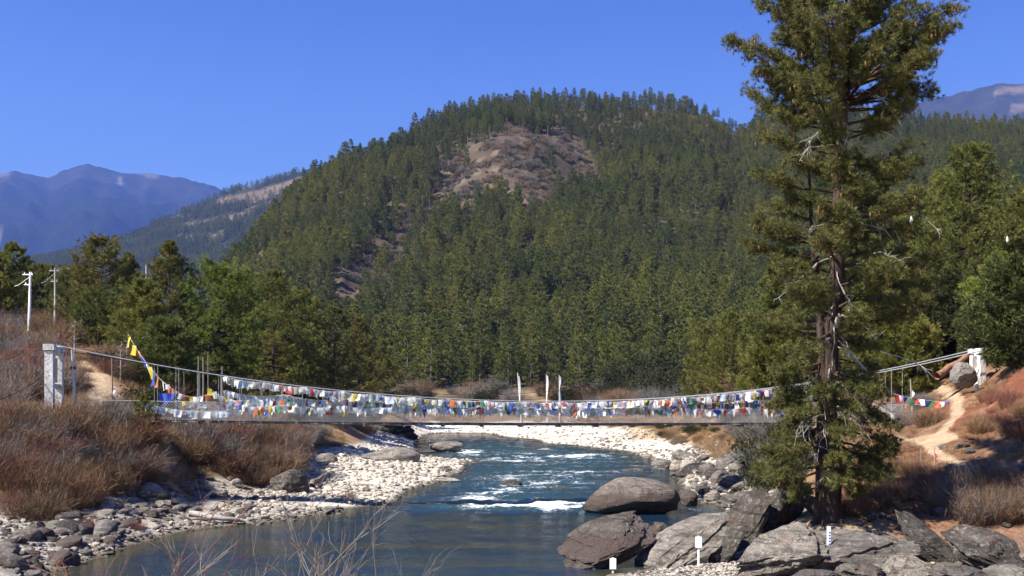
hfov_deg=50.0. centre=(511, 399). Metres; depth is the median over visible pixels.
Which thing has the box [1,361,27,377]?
grey bush
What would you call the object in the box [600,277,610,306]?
pine tree
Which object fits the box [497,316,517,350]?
pine tree
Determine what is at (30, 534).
rock
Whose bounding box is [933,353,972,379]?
log
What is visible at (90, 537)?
rock
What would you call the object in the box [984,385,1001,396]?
dry bush
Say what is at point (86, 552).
rock
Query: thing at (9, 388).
grey bush
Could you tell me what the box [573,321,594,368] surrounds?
pine tree
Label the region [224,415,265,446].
red bush
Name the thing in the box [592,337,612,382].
pine tree
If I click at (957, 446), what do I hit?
rock
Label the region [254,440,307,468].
grey bush
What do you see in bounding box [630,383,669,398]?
grey bush
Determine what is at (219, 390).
dry bush
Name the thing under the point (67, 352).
red bush
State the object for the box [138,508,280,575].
twig bush
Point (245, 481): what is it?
red plant
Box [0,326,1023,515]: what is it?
grass
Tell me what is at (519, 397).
flag pole
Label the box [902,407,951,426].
dry bush
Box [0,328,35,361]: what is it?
grey bush
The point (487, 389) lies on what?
grey bush
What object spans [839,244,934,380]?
pine tree
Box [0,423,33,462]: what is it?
grey bush
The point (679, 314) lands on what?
pine tree
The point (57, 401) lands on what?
red bush
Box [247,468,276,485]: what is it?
dry bush
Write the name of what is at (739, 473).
rock
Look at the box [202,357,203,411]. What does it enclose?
flag pole
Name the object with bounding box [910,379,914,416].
flag pole
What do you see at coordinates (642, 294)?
pine tree
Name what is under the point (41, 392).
grey bush
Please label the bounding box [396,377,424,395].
dry bush
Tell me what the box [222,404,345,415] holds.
prayer flag string
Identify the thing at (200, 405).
prayer flag string
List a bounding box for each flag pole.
[198,356,199,411]
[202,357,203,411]
[207,362,208,411]
[517,373,522,429]
[546,374,547,426]
[559,377,560,422]
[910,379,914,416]
[934,446,937,465]
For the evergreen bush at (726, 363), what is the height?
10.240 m
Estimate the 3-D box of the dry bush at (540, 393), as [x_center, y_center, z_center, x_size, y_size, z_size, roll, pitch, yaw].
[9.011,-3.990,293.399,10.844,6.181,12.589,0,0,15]
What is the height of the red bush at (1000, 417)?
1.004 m
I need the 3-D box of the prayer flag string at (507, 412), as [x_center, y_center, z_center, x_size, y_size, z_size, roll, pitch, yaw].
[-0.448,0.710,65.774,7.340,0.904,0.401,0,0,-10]
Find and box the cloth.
[159,393,173,403]
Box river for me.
[49,433,724,575]
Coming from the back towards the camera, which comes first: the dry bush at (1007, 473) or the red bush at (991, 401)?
the red bush at (991, 401)
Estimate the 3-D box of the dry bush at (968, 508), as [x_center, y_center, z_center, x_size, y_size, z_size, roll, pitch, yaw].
[17.678,3.832,41.898,2.784,1.854,2.828,0,0,28]
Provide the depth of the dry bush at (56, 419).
58.27 m
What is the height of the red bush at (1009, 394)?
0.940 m
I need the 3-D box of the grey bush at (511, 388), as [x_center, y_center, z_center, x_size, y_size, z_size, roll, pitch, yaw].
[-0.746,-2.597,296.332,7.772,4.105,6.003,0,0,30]
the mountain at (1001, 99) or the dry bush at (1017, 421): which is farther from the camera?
the mountain at (1001, 99)
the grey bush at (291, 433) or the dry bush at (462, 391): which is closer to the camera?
the grey bush at (291, 433)
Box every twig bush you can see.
[20,478,260,575]
[40,546,146,575]
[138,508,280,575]
[227,465,399,575]
[318,520,461,575]
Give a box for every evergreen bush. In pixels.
[82,350,125,362]
[116,381,181,409]
[187,377,217,387]
[202,378,248,399]
[393,383,421,397]
[420,390,436,399]
[464,385,502,401]
[488,381,517,393]
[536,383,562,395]
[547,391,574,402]
[552,379,603,402]
[587,361,652,384]
[591,356,660,387]
[592,381,621,396]
[608,373,633,392]
[619,373,652,396]
[621,358,683,384]
[625,347,702,372]
[625,362,690,394]
[631,352,693,371]
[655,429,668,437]
[666,367,687,377]
[674,379,698,396]
[675,361,695,387]
[677,421,709,435]
[687,335,750,376]
[694,373,728,396]
[706,425,719,432]
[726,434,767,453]
[735,451,754,477]
[736,468,773,489]
[738,441,773,462]
[740,438,772,478]
[740,443,773,464]
[752,423,845,465]
[762,419,810,443]
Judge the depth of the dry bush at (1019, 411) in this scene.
52.27 m
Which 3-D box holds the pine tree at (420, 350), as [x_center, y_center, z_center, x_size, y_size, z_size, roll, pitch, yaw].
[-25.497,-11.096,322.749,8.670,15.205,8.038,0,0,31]
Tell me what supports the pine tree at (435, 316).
on the ground at (932, 436)
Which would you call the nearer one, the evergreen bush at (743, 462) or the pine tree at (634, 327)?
the evergreen bush at (743, 462)
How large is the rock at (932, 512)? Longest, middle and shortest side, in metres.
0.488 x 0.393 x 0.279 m
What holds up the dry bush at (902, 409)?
on the ground at (932, 436)
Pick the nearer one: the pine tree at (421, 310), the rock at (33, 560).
the rock at (33, 560)
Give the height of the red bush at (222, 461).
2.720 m
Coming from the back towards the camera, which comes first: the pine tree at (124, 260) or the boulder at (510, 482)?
the pine tree at (124, 260)
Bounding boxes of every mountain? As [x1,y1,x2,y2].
[0,164,222,256]
[732,83,1023,134]
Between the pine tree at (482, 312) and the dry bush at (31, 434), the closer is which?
the dry bush at (31, 434)
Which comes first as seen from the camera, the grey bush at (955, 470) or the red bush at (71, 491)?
the grey bush at (955, 470)
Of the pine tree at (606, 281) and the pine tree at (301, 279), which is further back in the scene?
the pine tree at (301, 279)
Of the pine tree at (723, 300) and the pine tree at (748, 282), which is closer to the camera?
the pine tree at (723, 300)
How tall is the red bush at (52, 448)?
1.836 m
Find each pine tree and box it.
[0,240,40,302]
[0,250,25,311]
[10,263,68,315]
[41,263,108,324]
[53,231,138,330]
[64,284,146,346]
[96,276,184,363]
[109,252,145,327]
[123,314,204,396]
[127,393,162,438]
[131,239,207,362]
[166,251,283,394]
[199,320,225,375]
[213,273,270,380]
[224,268,322,396]
[261,323,345,416]
[264,286,342,399]
[265,288,289,326]
[282,312,347,398]
[290,281,300,290]
[293,286,310,329]
[295,273,305,289]
[298,304,379,420]
[318,298,332,328]
[323,301,341,337]
[326,298,349,329]
[335,335,355,375]
[336,316,394,425]
[336,332,360,382]
[338,310,352,334]
[349,301,365,347]
[362,338,403,396]
[365,297,381,333]
[369,312,392,350]
[373,312,390,344]
[384,318,404,379]
[385,315,406,346]
[386,315,417,363]
[393,330,419,386]
[405,328,422,366]
[405,331,418,370]
[411,336,433,378]
[412,296,428,318]
[412,312,435,336]
[412,322,430,355]
[412,336,436,381]
[416,325,445,388]
[426,309,444,343]
[428,309,441,337]
[432,332,448,378]
[443,333,459,382]
[446,329,469,377]
[447,277,466,317]
[451,301,470,332]
[453,315,473,352]
[454,336,481,383]
[459,313,476,346]
[464,284,477,328]
[469,315,493,382]
[472,290,493,328]
[473,290,489,322]
[473,304,496,338]
[473,324,492,363]
[490,300,507,338]
[494,241,517,277]
[495,329,521,381]
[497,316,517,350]
[499,297,517,335]
[505,333,523,382]
[515,322,546,381]
[523,310,537,337]
[524,308,555,336]
[525,262,547,297]
[533,318,553,371]
[537,303,554,326]
[537,311,558,340]
[551,311,570,359]
[554,320,572,368]
[563,335,596,386]
[567,304,581,324]
[567,321,586,366]
[569,292,587,338]
[571,299,593,332]
[573,292,593,329]
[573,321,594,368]
[590,310,608,348]
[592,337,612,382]
[593,283,611,313]
[597,262,613,294]
[597,308,614,341]
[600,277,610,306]
[602,304,622,329]
[606,310,627,341]
[609,331,636,373]
[614,296,631,325]
[617,305,631,327]
[622,299,639,337]
[624,312,645,347]
[629,280,645,317]
[633,300,649,340]
[635,260,654,299]
[635,276,661,314]
[636,290,648,319]
[638,292,656,324]
[638,334,667,363]
[640,319,657,353]
[642,294,677,348]
[645,281,659,307]
[653,327,671,357]
[655,312,672,351]
[659,292,672,323]
[667,306,687,345]
[670,328,685,358]
[675,298,691,328]
[675,309,690,339]
[677,321,728,415]
[680,315,714,348]
[681,304,700,348]
[682,278,698,301]
[684,291,702,326]
[685,305,698,332]
[687,311,751,403]
[689,301,707,328]
[690,326,699,346]
[695,258,716,293]
[696,296,712,323]
[700,317,720,348]
[706,268,721,298]
[713,293,731,321]
[716,304,730,355]
[725,332,809,439]
[732,299,745,338]
[735,262,813,419]
[738,274,755,299]
[742,295,751,310]
[746,301,756,334]
[790,249,871,377]
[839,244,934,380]
[843,212,956,299]
[845,310,949,394]
[862,185,982,290]
[903,139,1023,296]
[915,167,993,269]
[919,283,962,364]
[922,266,969,353]
[950,301,1023,365]
[952,248,1021,331]
[952,250,1023,372]
[971,184,1023,260]
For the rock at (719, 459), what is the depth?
82.11 m
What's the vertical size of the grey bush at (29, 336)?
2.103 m
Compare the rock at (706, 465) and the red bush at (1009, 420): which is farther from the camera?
the rock at (706, 465)
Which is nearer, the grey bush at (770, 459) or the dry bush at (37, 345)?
the grey bush at (770, 459)
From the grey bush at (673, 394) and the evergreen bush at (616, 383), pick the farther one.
the evergreen bush at (616, 383)
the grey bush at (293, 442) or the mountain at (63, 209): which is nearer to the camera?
the grey bush at (293, 442)
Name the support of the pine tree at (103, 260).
on the ground at (932, 436)
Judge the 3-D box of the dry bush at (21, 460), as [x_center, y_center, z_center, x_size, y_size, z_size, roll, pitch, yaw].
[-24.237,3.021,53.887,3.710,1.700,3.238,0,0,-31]
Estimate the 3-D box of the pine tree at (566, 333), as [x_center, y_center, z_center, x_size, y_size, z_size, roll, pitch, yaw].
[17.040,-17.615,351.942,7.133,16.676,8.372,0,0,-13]
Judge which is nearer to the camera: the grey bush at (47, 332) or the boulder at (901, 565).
the boulder at (901, 565)
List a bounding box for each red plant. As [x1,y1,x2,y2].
[81,514,97,526]
[126,519,147,530]
[220,471,241,478]
[238,473,262,485]
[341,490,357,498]
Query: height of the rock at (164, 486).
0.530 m
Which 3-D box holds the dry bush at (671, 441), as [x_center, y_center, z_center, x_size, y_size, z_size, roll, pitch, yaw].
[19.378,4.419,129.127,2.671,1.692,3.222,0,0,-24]
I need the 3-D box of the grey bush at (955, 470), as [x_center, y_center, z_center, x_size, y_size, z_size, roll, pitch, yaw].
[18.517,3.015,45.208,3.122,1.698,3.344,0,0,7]
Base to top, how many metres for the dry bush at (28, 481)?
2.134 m
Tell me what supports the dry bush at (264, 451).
on the ground at (932, 436)
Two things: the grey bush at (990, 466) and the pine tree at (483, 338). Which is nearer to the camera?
the grey bush at (990, 466)
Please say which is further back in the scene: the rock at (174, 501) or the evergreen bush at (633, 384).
the evergreen bush at (633, 384)
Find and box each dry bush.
[0,315,26,345]
[0,352,33,372]
[0,366,43,401]
[0,397,28,420]
[0,397,50,429]
[0,405,26,443]
[0,416,18,431]
[0,424,67,455]
[0,434,36,455]
[0,438,49,479]
[0,447,54,471]
[0,455,55,495]
[1,391,43,416]
[1,482,87,521]
[2,461,90,499]
[6,483,77,512]
[7,393,98,438]
[8,425,60,442]
[10,366,43,382]
[14,363,43,377]
[15,306,61,329]
[16,457,87,482]
[21,311,60,332]
[23,333,69,357]
[27,445,75,462]
[30,319,81,345]
[30,424,72,444]
[32,475,81,499]
[33,396,97,422]
[35,409,77,432]
[36,313,89,344]
[36,456,96,478]
[37,356,95,374]
[38,460,114,504]
[40,450,75,462]
[48,453,88,472]
[54,396,119,422]
[54,452,104,473]
[55,458,118,506]
[61,482,104,509]
[62,406,107,440]
[64,408,140,456]
[66,403,122,433]
[77,332,136,363]
[78,427,129,447]
[78,455,101,475]
[81,419,146,451]
[81,457,112,479]
[82,341,140,369]
[86,450,146,490]
[92,443,137,461]
[93,353,148,381]
[95,420,157,452]
[97,466,141,494]
[98,443,125,462]
[99,394,142,421]
[103,391,151,414]
[105,444,181,482]
[114,414,177,444]
[139,467,171,484]
[140,377,195,406]
[170,424,230,459]
[171,409,245,435]
[175,434,225,463]
[177,433,201,449]
[179,437,221,463]
[195,379,237,400]
[197,445,269,478]
[199,394,219,405]
[205,384,236,401]
[207,410,256,439]
[211,452,263,473]
[216,431,269,454]
[233,413,290,431]
[235,461,281,487]
[236,434,294,472]
[242,424,287,447]
[246,416,294,441]
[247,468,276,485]
[248,440,300,474]
[250,458,277,478]
[251,426,304,449]
[252,441,281,462]
[253,424,287,446]
[254,432,321,476]
[259,410,293,420]
[259,425,301,447]
[268,415,300,429]
[279,414,322,451]
[285,414,304,425]
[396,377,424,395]
[406,378,440,392]
[453,382,473,396]
[462,378,490,393]
[529,378,559,396]
[539,388,558,399]
[572,384,602,402]
[599,384,637,401]
[600,387,625,399]
[658,428,679,439]
[663,434,682,444]
[676,436,690,444]
[687,430,705,441]
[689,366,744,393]
[841,492,882,516]
[841,495,891,517]
[844,485,891,501]
[862,491,895,509]
[862,491,911,508]
[869,478,887,489]
[878,454,905,473]
[878,471,914,499]
[885,402,904,414]
[891,452,930,477]
[901,462,954,486]
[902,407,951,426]
[914,407,938,423]
[919,498,943,509]
[939,479,1010,525]
[945,460,1010,483]
[955,468,1023,494]
[958,412,1000,434]
[966,476,1023,502]
[969,457,1017,484]
[971,410,993,423]
[972,388,992,401]
[980,491,1023,523]
[983,486,1023,524]
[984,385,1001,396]
[987,486,1023,504]
[991,416,1017,435]
[997,401,1007,408]
[998,482,1023,522]
[1005,412,1023,435]
[1007,401,1023,416]
[1009,402,1023,417]
[1010,475,1023,490]
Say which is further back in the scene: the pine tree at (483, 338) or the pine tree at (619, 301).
the pine tree at (619, 301)
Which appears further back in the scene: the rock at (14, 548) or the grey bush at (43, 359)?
the grey bush at (43, 359)
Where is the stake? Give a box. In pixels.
[974,368,978,390]
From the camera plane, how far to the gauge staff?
37.98 m
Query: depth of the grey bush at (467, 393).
291.35 m
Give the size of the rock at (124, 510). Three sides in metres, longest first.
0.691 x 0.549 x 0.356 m
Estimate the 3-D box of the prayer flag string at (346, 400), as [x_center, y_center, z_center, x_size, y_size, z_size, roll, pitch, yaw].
[-6.895,0.356,64.699,6.649,0.987,0.489,0,0,-10]
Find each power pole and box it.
[16,272,32,331]
[42,268,64,331]
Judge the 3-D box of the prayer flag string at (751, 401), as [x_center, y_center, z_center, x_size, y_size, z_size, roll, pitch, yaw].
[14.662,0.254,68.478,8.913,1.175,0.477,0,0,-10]
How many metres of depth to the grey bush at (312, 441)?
92.12 m
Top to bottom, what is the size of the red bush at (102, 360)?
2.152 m
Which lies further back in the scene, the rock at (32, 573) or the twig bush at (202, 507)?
the rock at (32, 573)
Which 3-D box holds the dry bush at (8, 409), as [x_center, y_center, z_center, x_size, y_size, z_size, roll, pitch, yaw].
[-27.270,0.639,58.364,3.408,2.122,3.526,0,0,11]
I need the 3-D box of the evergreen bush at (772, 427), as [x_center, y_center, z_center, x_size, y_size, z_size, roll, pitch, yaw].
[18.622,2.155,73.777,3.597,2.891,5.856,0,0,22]
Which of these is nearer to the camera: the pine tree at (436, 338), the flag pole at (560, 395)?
the flag pole at (560, 395)
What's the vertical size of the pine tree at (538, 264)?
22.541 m
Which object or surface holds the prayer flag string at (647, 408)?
hanging from the suspension footbridge
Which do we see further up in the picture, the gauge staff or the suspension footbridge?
the suspension footbridge
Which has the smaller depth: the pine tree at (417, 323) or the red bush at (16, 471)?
the red bush at (16, 471)
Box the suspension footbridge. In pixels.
[0,342,986,426]
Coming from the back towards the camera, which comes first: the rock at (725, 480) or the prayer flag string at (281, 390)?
the rock at (725, 480)
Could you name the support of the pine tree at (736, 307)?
on the ground at (932, 436)
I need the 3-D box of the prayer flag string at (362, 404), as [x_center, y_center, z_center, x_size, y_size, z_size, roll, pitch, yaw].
[-6.808,0.411,64.644,6.700,0.878,0.358,0,0,-10]
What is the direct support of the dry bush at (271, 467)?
on the ground at (932, 436)
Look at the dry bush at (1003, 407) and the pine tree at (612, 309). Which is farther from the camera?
the pine tree at (612, 309)
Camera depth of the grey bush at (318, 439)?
106.34 m
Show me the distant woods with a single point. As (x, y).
(156, 231)
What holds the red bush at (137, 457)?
on the ground at (932, 436)
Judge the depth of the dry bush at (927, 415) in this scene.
63.13 m
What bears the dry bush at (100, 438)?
on the ground at (932, 436)
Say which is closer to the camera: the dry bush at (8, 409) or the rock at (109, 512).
the rock at (109, 512)
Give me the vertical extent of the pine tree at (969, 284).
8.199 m
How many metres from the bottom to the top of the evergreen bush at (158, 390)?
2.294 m
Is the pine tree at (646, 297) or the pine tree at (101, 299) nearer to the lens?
the pine tree at (101, 299)
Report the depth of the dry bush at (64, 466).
54.12 m
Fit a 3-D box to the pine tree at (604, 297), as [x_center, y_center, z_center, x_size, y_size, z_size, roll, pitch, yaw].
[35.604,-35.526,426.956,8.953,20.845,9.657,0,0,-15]
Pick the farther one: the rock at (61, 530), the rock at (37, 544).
the rock at (61, 530)
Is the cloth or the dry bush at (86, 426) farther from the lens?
the cloth
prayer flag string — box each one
[127,335,170,392]
[145,404,240,418]
[165,385,209,402]
[175,400,254,409]
[207,388,273,417]
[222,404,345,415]
[223,376,345,398]
[223,390,340,407]
[225,398,344,407]
[228,378,340,399]
[338,398,442,413]
[339,400,448,413]
[340,391,450,407]
[340,405,450,417]
[445,407,561,417]
[446,405,563,417]
[447,399,564,410]
[551,398,675,405]
[558,397,686,410]
[558,403,685,418]
[558,407,684,418]
[570,405,684,412]
[671,384,801,403]
[677,402,813,411]
[679,407,814,418]
[681,386,809,406]
[690,396,812,409]
[894,394,949,407]
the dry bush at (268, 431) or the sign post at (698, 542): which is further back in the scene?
the dry bush at (268, 431)
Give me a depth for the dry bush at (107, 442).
58.58 m
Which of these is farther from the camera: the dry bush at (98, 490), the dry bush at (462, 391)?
the dry bush at (462, 391)
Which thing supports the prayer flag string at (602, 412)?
hanging from the suspension footbridge
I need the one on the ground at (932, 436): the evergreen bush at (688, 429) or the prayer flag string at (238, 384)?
the evergreen bush at (688, 429)
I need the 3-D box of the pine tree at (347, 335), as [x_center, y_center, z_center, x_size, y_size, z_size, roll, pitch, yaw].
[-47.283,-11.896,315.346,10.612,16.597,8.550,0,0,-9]
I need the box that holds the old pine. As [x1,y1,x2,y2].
[720,0,972,526]
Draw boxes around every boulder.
[34,521,44,528]
[270,469,308,492]
[313,457,329,465]
[316,453,336,462]
[361,447,420,461]
[371,425,419,439]
[429,441,463,451]
[435,477,460,481]
[499,479,521,484]
[554,486,568,488]
[557,511,656,568]
[582,477,680,513]
[621,468,644,471]
[634,512,731,568]
[646,522,666,535]
[679,489,697,505]
[707,489,771,557]
[708,524,744,563]
[736,521,828,575]
[761,474,805,533]
[792,569,836,575]
[800,495,814,515]
[806,529,920,571]
[834,562,882,575]
[881,555,931,575]
[895,510,957,562]
[927,562,987,575]
[940,524,1023,569]
[949,362,977,387]
[982,564,1023,575]
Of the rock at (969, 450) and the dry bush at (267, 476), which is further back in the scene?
the dry bush at (267, 476)
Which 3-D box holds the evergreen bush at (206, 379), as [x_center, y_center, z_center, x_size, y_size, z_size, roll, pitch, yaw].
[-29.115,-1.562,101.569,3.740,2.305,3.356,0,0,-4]
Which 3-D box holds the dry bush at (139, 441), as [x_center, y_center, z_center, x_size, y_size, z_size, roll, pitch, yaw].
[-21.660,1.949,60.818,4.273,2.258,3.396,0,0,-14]
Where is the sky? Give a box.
[0,0,1023,191]
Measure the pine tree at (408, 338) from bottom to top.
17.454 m
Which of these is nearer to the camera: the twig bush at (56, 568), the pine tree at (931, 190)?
the twig bush at (56, 568)
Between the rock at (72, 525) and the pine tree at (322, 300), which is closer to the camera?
the rock at (72, 525)
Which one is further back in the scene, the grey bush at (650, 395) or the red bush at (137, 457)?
the grey bush at (650, 395)
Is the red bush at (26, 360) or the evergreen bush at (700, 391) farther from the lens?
the evergreen bush at (700, 391)
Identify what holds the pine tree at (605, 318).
on the ground at (932, 436)
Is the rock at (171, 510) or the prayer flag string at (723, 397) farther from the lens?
the prayer flag string at (723, 397)
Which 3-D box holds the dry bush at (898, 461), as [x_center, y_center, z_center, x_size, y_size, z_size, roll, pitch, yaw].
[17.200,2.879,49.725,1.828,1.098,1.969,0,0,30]
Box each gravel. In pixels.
[0,422,943,575]
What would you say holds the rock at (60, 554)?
on the ground at (932, 436)
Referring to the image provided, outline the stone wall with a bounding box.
[1,312,34,325]
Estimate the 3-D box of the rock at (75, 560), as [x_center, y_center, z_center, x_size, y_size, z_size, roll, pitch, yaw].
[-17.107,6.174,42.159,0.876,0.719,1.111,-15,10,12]
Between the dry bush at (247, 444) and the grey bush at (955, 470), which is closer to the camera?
the grey bush at (955, 470)
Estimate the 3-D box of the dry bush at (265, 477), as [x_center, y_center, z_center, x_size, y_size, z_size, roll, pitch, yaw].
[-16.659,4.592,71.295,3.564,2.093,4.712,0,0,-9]
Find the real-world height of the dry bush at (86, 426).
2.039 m
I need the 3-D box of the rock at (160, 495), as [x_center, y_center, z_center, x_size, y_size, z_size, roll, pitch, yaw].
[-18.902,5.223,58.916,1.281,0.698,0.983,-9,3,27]
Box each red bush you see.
[0,362,30,383]
[0,394,48,425]
[0,434,73,490]
[0,436,58,472]
[0,437,80,458]
[0,438,37,459]
[0,483,51,515]
[1,342,42,365]
[3,349,43,370]
[5,329,82,360]
[11,421,91,457]
[13,349,95,386]
[25,392,92,417]
[38,379,80,396]
[46,471,102,503]
[63,486,113,507]
[90,351,127,372]
[93,439,164,478]
[103,455,162,483]
[123,412,177,441]
[158,385,189,409]
[179,411,240,442]
[183,436,266,474]
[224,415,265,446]
[248,432,306,457]
[262,416,312,437]
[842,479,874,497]
[870,474,913,495]
[908,469,966,498]
[979,409,1013,423]
[980,387,1003,403]
[981,403,997,413]
[986,383,1023,405]
[995,388,1022,402]
[996,411,1023,430]
[997,417,1023,437]
[999,395,1023,410]
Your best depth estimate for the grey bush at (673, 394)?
239.86 m
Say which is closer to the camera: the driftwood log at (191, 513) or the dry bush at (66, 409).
the driftwood log at (191, 513)
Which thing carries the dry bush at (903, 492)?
on the ground at (932, 436)
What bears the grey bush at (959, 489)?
on the ground at (932, 436)
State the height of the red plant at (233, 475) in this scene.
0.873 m
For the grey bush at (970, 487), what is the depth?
43.13 m
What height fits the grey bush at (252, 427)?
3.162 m
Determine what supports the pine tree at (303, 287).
on the ground at (932, 436)
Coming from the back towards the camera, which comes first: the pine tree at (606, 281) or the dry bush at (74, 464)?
the pine tree at (606, 281)
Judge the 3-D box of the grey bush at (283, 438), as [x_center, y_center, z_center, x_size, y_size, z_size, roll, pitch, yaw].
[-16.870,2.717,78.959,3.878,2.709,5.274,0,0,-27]
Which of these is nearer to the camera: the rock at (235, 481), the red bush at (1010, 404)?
the red bush at (1010, 404)
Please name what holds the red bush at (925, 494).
on the ground at (932, 436)
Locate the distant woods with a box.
[0,164,319,321]
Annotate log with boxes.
[188,510,242,521]
[309,472,328,486]
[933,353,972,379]
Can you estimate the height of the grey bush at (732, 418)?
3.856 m
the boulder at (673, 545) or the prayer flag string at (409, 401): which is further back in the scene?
the prayer flag string at (409, 401)
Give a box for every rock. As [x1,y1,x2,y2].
[0,541,20,554]
[0,550,29,570]
[2,531,11,536]
[8,538,18,543]
[12,528,41,541]
[12,567,20,573]
[19,536,28,543]
[19,550,25,555]
[22,570,40,575]
[26,551,39,557]
[27,557,39,563]
[33,564,44,569]
[35,542,42,546]
[36,527,54,539]
[45,520,60,525]
[46,537,60,541]
[48,551,71,565]
[54,527,74,534]
[55,512,80,519]
[55,536,82,547]
[56,519,80,531]
[65,552,80,565]
[70,547,78,552]
[78,523,93,534]
[78,549,93,555]
[82,535,98,540]
[85,514,96,518]
[93,509,115,518]
[93,519,118,535]
[93,545,105,549]
[103,536,116,543]
[109,531,121,536]
[117,508,130,513]
[119,517,137,527]
[133,503,149,508]
[136,490,152,499]
[138,482,163,491]
[140,507,148,511]
[145,510,158,517]
[152,491,169,500]
[154,500,170,507]
[159,509,168,513]
[160,484,168,489]
[163,506,176,513]
[167,498,179,504]
[173,505,183,511]
[178,480,191,491]
[180,504,190,509]
[185,486,193,494]
[186,506,201,512]
[202,486,214,490]
[216,491,227,494]
[222,512,234,516]
[230,478,241,484]
[234,484,249,489]
[245,503,257,508]
[253,489,263,493]
[651,460,668,466]
[669,460,682,470]
[672,450,689,459]
[679,462,704,476]
[680,460,692,468]
[695,486,711,493]
[696,454,707,461]
[696,468,704,474]
[698,463,714,468]
[704,490,720,501]
[705,467,719,479]
[710,470,728,482]
[716,456,725,465]
[717,473,741,487]
[718,458,733,466]
[721,493,735,508]
[725,453,733,458]
[728,463,739,471]
[729,487,741,493]
[731,481,750,488]
[734,491,747,501]
[738,467,748,476]
[857,513,876,520]
[929,509,939,516]
[934,507,952,516]
[953,443,969,449]
[964,448,975,453]
[1011,467,1019,472]
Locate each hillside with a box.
[16,167,320,311]
[333,125,753,323]
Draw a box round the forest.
[187,87,1023,386]
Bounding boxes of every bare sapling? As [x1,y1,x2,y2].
[67,319,80,360]
[117,341,126,379]
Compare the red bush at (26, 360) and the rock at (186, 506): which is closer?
the rock at (186, 506)
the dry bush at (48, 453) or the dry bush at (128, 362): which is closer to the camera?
the dry bush at (48, 453)
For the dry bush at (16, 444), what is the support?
on the ground at (932, 436)
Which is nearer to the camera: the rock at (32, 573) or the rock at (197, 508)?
the rock at (32, 573)
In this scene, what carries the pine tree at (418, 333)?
on the ground at (932, 436)
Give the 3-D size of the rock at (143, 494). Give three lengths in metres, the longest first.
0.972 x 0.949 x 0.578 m
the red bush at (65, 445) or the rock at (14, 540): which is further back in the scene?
the red bush at (65, 445)
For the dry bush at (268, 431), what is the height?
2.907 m
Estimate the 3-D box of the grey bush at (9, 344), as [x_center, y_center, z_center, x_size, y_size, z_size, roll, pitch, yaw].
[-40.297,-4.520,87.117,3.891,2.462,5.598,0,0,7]
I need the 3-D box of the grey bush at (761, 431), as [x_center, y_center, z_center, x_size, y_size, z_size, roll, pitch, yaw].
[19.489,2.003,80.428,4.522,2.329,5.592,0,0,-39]
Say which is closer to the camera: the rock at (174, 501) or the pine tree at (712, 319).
the rock at (174, 501)
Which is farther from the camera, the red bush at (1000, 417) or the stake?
the stake
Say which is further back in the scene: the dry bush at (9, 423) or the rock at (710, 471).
the rock at (710, 471)
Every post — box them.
[70,350,75,405]
[111,357,116,403]
[221,366,222,403]
[610,558,615,572]
[695,536,701,566]
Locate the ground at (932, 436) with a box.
[0,106,1023,575]
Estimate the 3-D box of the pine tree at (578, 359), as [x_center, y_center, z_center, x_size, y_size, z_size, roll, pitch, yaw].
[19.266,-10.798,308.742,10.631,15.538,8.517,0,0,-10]
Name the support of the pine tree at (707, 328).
on the ground at (932, 436)
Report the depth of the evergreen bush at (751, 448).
73.32 m
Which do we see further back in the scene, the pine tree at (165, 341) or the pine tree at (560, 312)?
the pine tree at (560, 312)
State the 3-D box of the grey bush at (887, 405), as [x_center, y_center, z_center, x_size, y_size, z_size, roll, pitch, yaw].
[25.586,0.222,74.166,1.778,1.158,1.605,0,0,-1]
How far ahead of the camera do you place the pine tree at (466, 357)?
315.89 m
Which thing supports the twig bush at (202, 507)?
on the ground at (932, 436)
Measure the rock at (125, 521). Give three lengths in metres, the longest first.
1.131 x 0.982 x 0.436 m
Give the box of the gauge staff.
[827,526,830,544]
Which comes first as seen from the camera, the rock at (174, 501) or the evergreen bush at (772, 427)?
the rock at (174, 501)
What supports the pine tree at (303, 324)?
on the ground at (932, 436)
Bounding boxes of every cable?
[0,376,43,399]
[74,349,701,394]
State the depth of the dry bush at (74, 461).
55.79 m
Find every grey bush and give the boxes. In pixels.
[0,306,27,329]
[0,322,21,341]
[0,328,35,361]
[0,333,26,353]
[0,355,28,379]
[0,364,42,403]
[0,370,38,388]
[0,370,43,398]
[0,405,85,444]
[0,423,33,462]
[1,348,43,377]
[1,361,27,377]
[8,438,82,472]
[14,329,41,344]
[23,328,67,346]
[24,353,92,391]
[25,398,67,422]
[28,350,70,364]
[30,351,70,365]
[34,437,89,459]
[55,433,110,460]
[61,384,145,430]
[80,438,155,474]
[83,391,136,422]
[91,347,119,365]
[137,363,170,390]
[137,446,176,479]
[169,408,228,442]
[174,425,255,463]
[216,414,269,443]
[220,440,255,461]
[250,438,310,475]
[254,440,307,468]
[256,424,298,450]
[270,434,305,452]
[278,424,301,443]
[291,424,325,449]
[302,431,323,446]
[303,424,332,439]
[306,424,327,432]
[318,424,334,435]
[446,384,464,393]
[455,381,485,398]
[464,377,496,395]
[478,372,514,391]
[498,387,531,401]
[499,386,517,395]
[580,393,607,401]
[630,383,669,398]
[633,381,665,399]
[665,384,683,398]
[715,401,737,430]
[719,415,744,439]
[725,439,758,466]
[729,412,777,443]
[740,432,771,468]
[745,441,815,477]
[746,417,771,442]
[748,415,780,440]
[752,414,793,435]
[881,398,897,410]
[885,384,901,395]
[886,404,923,425]
[903,390,940,408]
[908,389,937,400]
[916,473,982,511]
[926,457,994,485]
[926,462,990,495]
[928,470,976,491]
[929,475,987,504]
[935,477,1009,499]
[937,480,992,500]
[940,487,999,525]
[949,478,1020,523]
[952,449,1019,484]
[983,486,1023,519]

